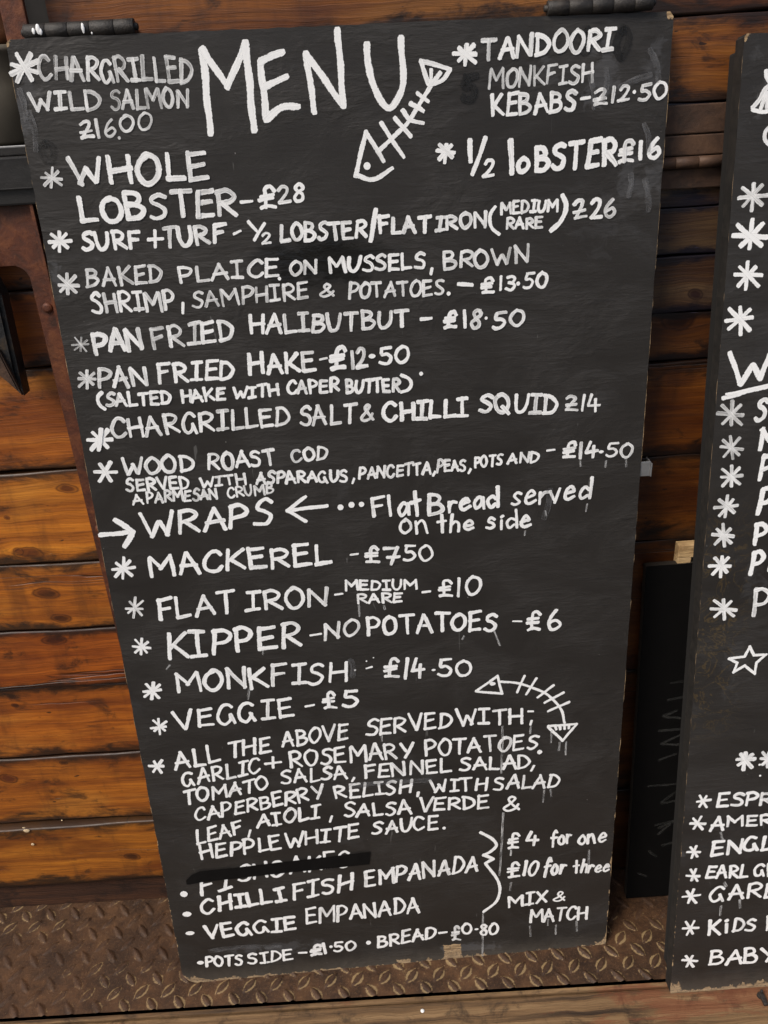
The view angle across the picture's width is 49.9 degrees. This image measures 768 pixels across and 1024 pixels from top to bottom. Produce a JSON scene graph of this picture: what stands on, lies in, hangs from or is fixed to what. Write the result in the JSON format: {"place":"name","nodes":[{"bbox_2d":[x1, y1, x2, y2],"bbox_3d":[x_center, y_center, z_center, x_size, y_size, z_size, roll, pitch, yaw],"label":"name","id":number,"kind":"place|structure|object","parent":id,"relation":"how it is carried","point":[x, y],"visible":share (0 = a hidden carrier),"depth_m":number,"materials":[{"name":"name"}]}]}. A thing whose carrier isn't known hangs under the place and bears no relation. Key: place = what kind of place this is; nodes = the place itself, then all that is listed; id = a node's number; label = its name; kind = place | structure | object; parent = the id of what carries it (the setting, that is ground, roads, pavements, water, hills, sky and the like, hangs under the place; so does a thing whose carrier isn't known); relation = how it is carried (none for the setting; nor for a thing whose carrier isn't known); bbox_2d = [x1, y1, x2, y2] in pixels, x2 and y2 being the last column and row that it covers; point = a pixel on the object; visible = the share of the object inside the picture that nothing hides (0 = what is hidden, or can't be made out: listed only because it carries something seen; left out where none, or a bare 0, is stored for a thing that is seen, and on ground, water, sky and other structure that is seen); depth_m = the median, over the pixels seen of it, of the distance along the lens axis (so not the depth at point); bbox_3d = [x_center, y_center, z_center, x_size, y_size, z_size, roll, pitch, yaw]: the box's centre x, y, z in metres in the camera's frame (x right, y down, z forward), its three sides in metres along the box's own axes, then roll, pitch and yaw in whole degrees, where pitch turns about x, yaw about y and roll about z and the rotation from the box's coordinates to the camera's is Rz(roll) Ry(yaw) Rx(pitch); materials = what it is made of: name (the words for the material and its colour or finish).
{"place":"outdoors","nodes":[
{"label":"outdoors","id":0,"kind":"place"},
{"bbox_2d":[0,979,665,1021],"label":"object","id":1,"kind":"structure","parent":0,"point":[623,982],"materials":[{"name":"metal"}]},
{"bbox_2d":[0,868,667,1018],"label":"tread plate","id":2,"kind":"object","parent":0,"point":[90,957],"visible":0.45,"depth_m":1.19,"materials":[{"name":"metal"}]},
{"bbox_2d":[6,11,672,982],"bbox_3d":[-0.010,0.106,0.977,0.613,1.191,0.016,-4,22,-2],"label":"menu board","id":3,"kind":"object","parent":2,"relation":"on","point":[354,321],"visible":1,"depth_m":0.90,"materials":[{"name":"black paint"}]},
{"bbox_2d":[640,457,652,476],"bbox_3d":[0.284,-0.051,0.938,0.036,0.018,0.020,-3,27,0],"label":"steel clip","id":4,"kind":"object","parent":3,"relation":"attached to","point":[646,467],"visible":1,"depth_m":0.93,"materials":[{"name":"silver metal"}]},
{"bbox_2d":[0,0,767,907],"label":"plank wall","id":5,"kind":"structure","parent":2,"relation":"on","point":[76,820],"depth_m":1.00,"materials":[{"name":"brown wood"}]},
{"bbox_2d":[0,0,28,41],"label":"rusty strip","id":6,"kind":"object","parent":5,"relation":"attached to","point":[14,16],"visible":0.55,"depth_m":0.75,"materials":[{"name":"orange metal"}]},
{"bbox_2d":[0,145,35,205],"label":"serving hatch","id":7,"kind":"object","parent":5,"relation":"attached to","point":[16,186],"visible":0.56,"depth_m":0.80,"materials":[{"name":"black metal"}]},
{"bbox_2d":[0,44,24,145],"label":"panel","id":8,"kind":"object","parent":7,"relation":"on","point":[11,133],"visible":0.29,"depth_m":0.79,"materials":[{"name":"glass"}]},
{"bbox_2d":[0,12,6,43],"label":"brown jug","id":9,"kind":"object","parent":8,"relation":"on","point":[3,39],"visible":0.1,"depth_m":0.79,"materials":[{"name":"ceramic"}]},
{"bbox_2d":[0,204,120,648],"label":"rusty bracket","id":10,"kind":"object","parent":5,"relation":"attached to","point":[21,242],"visible":0.44,"depth_m":0.86,"materials":[{"name":"orange metal"}]},
{"bbox_2d":[0,277,29,395],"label":"iron spike","id":11,"kind":"object","parent":10,"relation":"hanging from","point":[13,371],"visible":1,"depth_m":0.87,"materials":[{"name":"black metal"}]},
{"bbox_2d":[673,540,693,562],"bbox_3d":[0.419,0.086,1.054,0.100,0.110,0.014,-3,27,0],"label":"wood block","id":12,"kind":"object","parent":5,"relation":"attached to","point":[683,551],"visible":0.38,"depth_m":1.03,"materials":[{"name":"brown wood"}]},
{"bbox_2d":[624,559,692,897],"bbox_3d":[0.449,0.320,1.150,0.200,0.572,0.011,-4,24,0],"label":"slate board","id":13,"kind":"object","parent":2,"relation":"on","point":[665,605],"visible":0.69,"depth_m":1.13,"materials":[{"name":"black stone"}]},
{"bbox_2d":[0,982,767,1023],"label":"sill","id":14,"kind":"structure","parent":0,"point":[651,1003],"depth_m":1.13,"materials":[{"name":"brown wood"}]},
{"bbox_2d":[664,33,767,992],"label":"drinks board","id":15,"kind":"object","parent":14,"relation":"on","point":[716,936],"visible":1,"depth_m":0.95,"materials":[{"name":"black paint"}]},
{"bbox_2d":[757,989,767,1005],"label":"sill hook","id":16,"kind":"object","parent":14,"relation":"attached to","point":[760,995],"visible":1,"depth_m":1.12,"materials":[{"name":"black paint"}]}
]}

